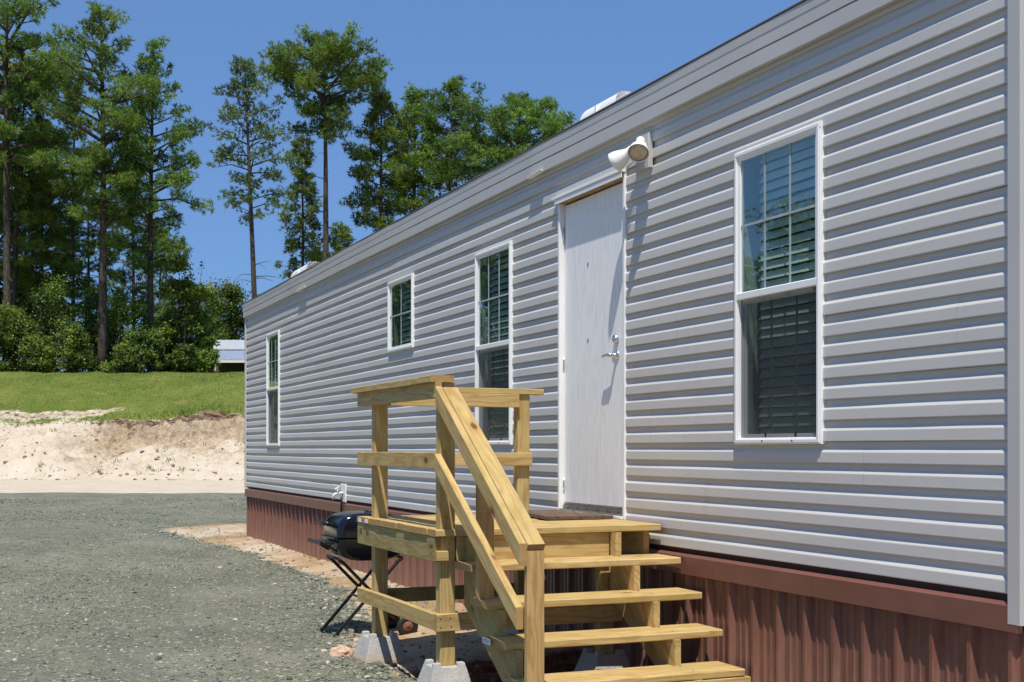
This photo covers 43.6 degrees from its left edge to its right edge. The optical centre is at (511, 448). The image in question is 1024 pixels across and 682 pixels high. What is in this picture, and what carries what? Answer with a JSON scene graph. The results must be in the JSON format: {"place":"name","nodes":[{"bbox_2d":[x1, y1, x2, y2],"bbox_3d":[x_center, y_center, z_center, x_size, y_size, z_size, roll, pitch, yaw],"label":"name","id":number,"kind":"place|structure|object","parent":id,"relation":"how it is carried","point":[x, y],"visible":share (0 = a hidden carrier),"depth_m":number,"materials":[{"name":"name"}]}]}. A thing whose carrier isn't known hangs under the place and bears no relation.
{"place":"outdoors","nodes":[
{"label":"outdoors","id":0,"kind":"place"},
{"bbox_2d":[0,370,244,475],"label":"grass","id":1,"kind":"structure","parent":0,"point":[181,411],"depth_m":66.04,"materials":[{"name":"green plant"}]},
{"bbox_2d":[0,497,523,681],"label":"gravel","id":2,"kind":"structure","parent":0,"point":[344,614],"depth_m":11.56,"materials":[{"name":"grey gravel"}]},
{"bbox_2d":[329,645,353,656],"bbox_3d":[-1.139,1.370,8.520,0.162,0.115,0.233,0,0,-23],"label":"rock","id":3,"kind":"object","parent":2,"relation":"on","point":[339,650],"visible":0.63,"depth_m":8.45,"materials":[{"name":"beige stone"}]},
{"bbox_2d":[0,371,582,681],"bbox_3d":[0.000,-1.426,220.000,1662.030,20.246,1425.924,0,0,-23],"label":"ground","id":4,"kind":"structure","parent":0,"point":[214,427],"depth_m":16.91,"materials":[{"name":"grey gravel"}]},
{"bbox_2d":[0,316,19,371],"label":"broadleaf tree","id":5,"kind":"object","parent":4,"relation":"on","point":[13,359],"visible":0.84,"depth_m":73.13,"materials":[{"name":"green plant"}]},
{"bbox_2d":[0,299,54,371],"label":"bush","id":6,"kind":"object","parent":4,"relation":"on","point":[16,320],"visible":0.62,"depth_m":73.52,"materials":[{"name":"green plant"}]},
{"bbox_2d":[0,294,55,371],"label":"broadleaf tree","id":7,"kind":"object","parent":4,"relation":"on","point":[29,311],"visible":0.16,"depth_m":85.50,"materials":[{"name":"green plant"}]},
{"bbox_2d":[0,56,63,369],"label":"pine tree","id":8,"kind":"object","parent":4,"relation":"on","point":[17,268],"visible":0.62,"depth_m":78.44,"materials":[{"name":"green plant"}]},
{"bbox_2d":[15,332,60,371],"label":"bush","id":9,"kind":"object","parent":4,"relation":"on","point":[36,356],"visible":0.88,"depth_m":72.34,"materials":[{"name":"green plant"}]},
{"bbox_2d":[0,114,83,338],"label":"pine tree","id":10,"kind":"object","parent":4,"relation":"on","point":[40,230],"visible":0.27,"depth_m":81.42,"materials":[{"name":"green plant"}]},
{"bbox_2d":[0,134,87,284],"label":"pine tree","id":11,"kind":"object","parent":4,"relation":"on","point":[33,252],"visible":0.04,"depth_m":91.09,"materials":[{"name":"green plant"}]},
{"bbox_2d":[0,0,91,360],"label":"pine tree","id":12,"kind":"object","parent":4,"relation":"on","point":[43,71],"visible":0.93,"depth_m":74.77,"materials":[{"name":"green plant"}]},
{"bbox_2d":[17,272,96,371],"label":"broadleaf tree","id":13,"kind":"object","parent":4,"relation":"on","point":[50,295],"visible":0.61,"depth_m":75.58,"materials":[{"name":"green plant"}]},
{"bbox_2d":[36,311,93,371],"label":"bush","id":14,"kind":"object","parent":4,"relation":"on","point":[74,332],"visible":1,"depth_m":72.27,"materials":[{"name":"green plant"}]},
{"bbox_2d":[0,26,137,371],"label":"broadleaf tree","id":15,"kind":"object","parent":4,"relation":"on","point":[20,298],"visible":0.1,"depth_m":84.13,"materials":[{"name":"green plant"}]},
{"bbox_2d":[29,79,114,342],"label":"pine tree","id":16,"kind":"object","parent":4,"relation":"on","point":[56,239],"visible":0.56,"depth_m":79.79,"materials":[{"name":"green plant"}]},
{"bbox_2d":[57,286,113,371],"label":"broadleaf tree","id":17,"kind":"object","parent":4,"relation":"on","point":[87,307],"visible":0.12,"depth_m":83.29,"materials":[{"name":"green plant"}]},
{"bbox_2d":[46,173,127,369],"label":"pine tree","id":18,"kind":"object","parent":4,"relation":"on","point":[77,258],"visible":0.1,"depth_m":90.61,"materials":[{"name":"green plant"}]},
{"bbox_2d":[29,0,170,371],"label":"pine tree","id":19,"kind":"object","parent":4,"relation":"on","point":[114,117],"visible":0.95,"depth_m":73.00,"materials":[{"name":"green plant"}]},
{"bbox_2d":[78,315,125,371],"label":"broadleaf tree","id":20,"kind":"object","parent":4,"relation":"on","point":[91,332],"visible":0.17,"depth_m":79.45,"materials":[{"name":"green plant"}]},
{"bbox_2d":[95,339,146,371],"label":"bush","id":21,"kind":"object","parent":4,"relation":"on","point":[122,351],"visible":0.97,"depth_m":72.21,"materials":[{"name":"green plant"}]},
{"bbox_2d":[84,286,161,370],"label":"broadleaf tree","id":22,"kind":"object","parent":4,"relation":"on","point":[123,316],"visible":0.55,"depth_m":74.68,"materials":[{"name":"green plant"}]},
{"bbox_2d":[1,411,244,479],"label":"soil clods","id":23,"kind":"object","parent":4,"relation":"on","point":[101,473],"visible":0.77,"depth_m":56.76,"materials":[{"name":"beige soil"}]},
{"bbox_2d":[94,106,169,326],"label":"pine tree","id":24,"kind":"object","parent":4,"relation":"on","point":[120,275],"visible":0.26,"depth_m":81.88,"materials":[{"name":"green plant"}]},
{"bbox_2d":[122,330,173,371],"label":"bush","id":25,"kind":"object","parent":4,"relation":"on","point":[149,356],"visible":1,"depth_m":73.05,"materials":[{"name":"green plant"}]},
{"bbox_2d":[83,33,215,371],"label":"pine tree","id":26,"kind":"object","parent":4,"relation":"on","point":[177,134],"visible":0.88,"depth_m":75.30,"materials":[{"name":"green plant"}]},
{"bbox_2d":[135,314,177,371],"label":"broadleaf tree","id":27,"kind":"object","parent":4,"relation":"on","point":[172,366],"visible":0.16,"depth_m":77.47,"materials":[{"name":"green plant"}]},
{"bbox_2d":[135,225,194,337],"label":"pine tree","id":28,"kind":"object","parent":4,"relation":"on","point":[156,293],"visible":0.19,"depth_m":95.78,"materials":[{"name":"green plant"}]},
{"bbox_2d":[136,248,221,371],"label":"broadleaf tree","id":29,"kind":"object","parent":4,"relation":"on","point":[190,317],"visible":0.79,"depth_m":77.36,"materials":[{"name":"green plant"}]},
{"bbox_2d":[154,305,205,372],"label":"broadleaf tree","id":30,"kind":"object","parent":4,"relation":"on","point":[162,312],"visible":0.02,"depth_m":89.57,"materials":[{"name":"green plant"}]},
{"bbox_2d":[170,343,202,372],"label":"bush","id":31,"kind":"object","parent":4,"relation":"on","point":[184,356],"visible":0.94,"depth_m":74.73,"materials":[{"name":"green plant"}]},
{"bbox_2d":[187,301,222,355],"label":"broadleaf tree","id":32,"kind":"object","parent":4,"relation":"on","point":[203,348],"visible":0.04,"depth_m":111.36,"materials":[{"name":"green plant"}]},
{"bbox_2d":[197,348,220,372],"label":"bush","id":33,"kind":"object","parent":4,"relation":"on","point":[209,363],"visible":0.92,"depth_m":75.78,"materials":[{"name":"green plant"}]},
{"bbox_2d":[194,273,257,371],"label":"broadleaf tree","id":34,"kind":"object","parent":4,"relation":"on","point":[232,324],"visible":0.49,"depth_m":102.91,"materials":[{"name":"green plant"}]},
{"bbox_2d":[213,339,244,372],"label":"metal roof shed","id":35,"kind":"structure","parent":4,"relation":"on","point":[231,358],"depth_m":92.10,"materials":[{"name":"white metal"}]},
{"bbox_2d":[202,54,304,297],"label":"pine tree","id":36,"kind":"object","parent":4,"relation":"on","point":[250,74],"visible":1,"depth_m":71.82,"materials":[{"name":"green plant"}]},
{"bbox_2d":[273,134,342,279],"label":"pine tree","id":37,"kind":"object","parent":4,"relation":"on","point":[304,186],"visible":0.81,"depth_m":79.69,"materials":[{"name":"green plant"}]},
{"bbox_2d":[253,19,393,259],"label":"pine tree","id":38,"kind":"object","parent":4,"relation":"on","point":[327,55],"visible":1,"depth_m":73.08,"materials":[{"name":"green plant"}]},
{"bbox_2d":[329,220,356,255],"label":"pine tree","id":39,"kind":"object","parent":4,"relation":"on","point":[343,235],"visible":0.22,"depth_m":83.80,"materials":[{"name":"green plant"}]},
{"bbox_2d":[308,509,417,636],"bbox_3d":[-1.122,0.924,9.569,0.734,0.947,0.481,0,0,-23],"label":"charcoal grill","id":40,"kind":"object","parent":4,"relation":"on","point":[340,536],"visible":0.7,"depth_m":9.38,"materials":[{"name":"black metal"}]},
{"bbox_2d":[352,630,406,663],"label":"pier block","id":41,"kind":"structure","parent":4,"relation":"on","point":[373,647],"depth_m":8.26,"materials":[{"name":"concrete"}]},
{"bbox_2d":[338,86,423,231],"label":"pine tree","id":42,"kind":"object","parent":4,"relation":"on","point":[380,103],"visible":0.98,"depth_m":75.56,"materials":[{"name":"green plant"}]},
{"bbox_2d":[378,81,455,215],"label":"pine tree","id":43,"kind":"object","parent":4,"relation":"on","point":[417,96],"visible":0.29,"depth_m":78.33,"materials":[{"name":"green plant"}]},
{"bbox_2d":[417,658,471,681],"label":"pier block","id":44,"kind":"structure","parent":4,"relation":"on","point":[432,670],"depth_m":7.09,"materials":[{"name":"concrete"}]},
{"bbox_2d":[401,74,511,202],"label":"pine tree","id":45,"kind":"object","parent":4,"relation":"on","point":[456,166],"visible":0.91,"depth_m":76.35,"materials":[{"name":"green plant"}]},
{"bbox_2d":[453,91,576,174],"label":"pine tree","id":46,"kind":"object","parent":4,"relation":"on","point":[514,109],"visible":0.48,"depth_m":78.42,"materials":[{"name":"green plant"}]},
{"bbox_2d":[351,375,750,681],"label":"wooden steps","id":47,"kind":"structure","parent":4,"relation":"on","point":[492,539],"depth_m":7.13,"materials":[{"name":"yellow wood"}]},
{"bbox_2d":[527,509,612,519],"bbox_3d":[0.265,0.434,8.454,0.466,0.030,0.868,0,0,-23],"label":"doormat","id":48,"kind":"object","parent":47,"relation":"on","point":[555,514],"visible":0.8,"depth_m":8.16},
{"bbox_2d":[574,647,630,671],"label":"pier block","id":49,"kind":"structure","parent":4,"relation":"on","point":[590,659],"depth_m":7.52,"materials":[{"name":"concrete"}]},
{"bbox_2d":[243,0,1023,681],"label":"mobile home","id":50,"kind":"object","parent":4,"relation":"on","point":[755,332],"visible":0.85,"depth_m":6.79,"materials":[{"name":"plastic"}]},
{"bbox_2d":[266,330,290,445],"bbox_3d":[-3.228,-0.810,17.689,0.183,1.581,0.790,0,0,-23],"label":"window","id":51,"kind":"structure","parent":50,"relation":"in","point":[273,349],"depth_m":17.70,"materials":[{"name":"white plastic"}]},
{"bbox_2d":[332,484,346,511],"bbox_3d":[-1.933,0.620,14.253,0.152,0.440,0.190,0,0,-23],"label":"spigot","id":52,"kind":"object","parent":50,"relation":"attached to","point":[343,493],"visible":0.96,"depth_m":14.24,"materials":[{"name":"white plastic"}]},
{"bbox_2d":[387,273,427,352],"bbox_3d":[-1.006,-1.290,12.381,0.180,0.711,0.780,0,0,-23],"label":"window","id":53,"kind":"structure","parent":50,"relation":"in","point":[400,291],"depth_m":12.34,"materials":[{"name":"glass"}]},
{"bbox_2d":[475,240,528,444],"bbox_3d":[-0.081,-0.801,10.166,0.183,1.578,0.760,0,0,-23],"label":"window","id":54,"kind":"structure","parent":50,"relation":"in","point":[494,367],"depth_m":10.17,"materials":[{"name":"white plastic"}]},
{"bbox_2d":[551,169,634,519],"bbox_3d":[0.534,-0.656,8.576,0.114,2.216,1.059,0,0,-23],"label":"door","id":55,"kind":"structure","parent":50,"relation":"in","point":[592,220],"depth_m":8.58,"materials":[{"name":"white plastic"}]},
{"bbox_2d":[608,132,652,171],"bbox_3d":[0.731,-1.810,7.820,0.193,0.210,0.386,0,0,-23],"label":"floodlight","id":56,"kind":"object","parent":50,"relation":"attached to","point":[638,151],"visible":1,"depth_m":7.76,"materials":[{"name":"white plastic"}]},
{"bbox_2d":[734,121,848,444],"bbox_3d":[1.421,-0.797,6.576,0.183,1.578,0.763,0,0,-23],"label":"window","id":57,"kind":"structure","parent":50,"relation":"in","point":[779,323],"depth_m":6.59,"materials":[{"name":"glass"}]},
{"bbox_2d":[0,0,800,371],"label":"sky","id":58,"kind":"structure","parent":0,"point":[581,54],"materials":[{"name":"blue"}]}
]}

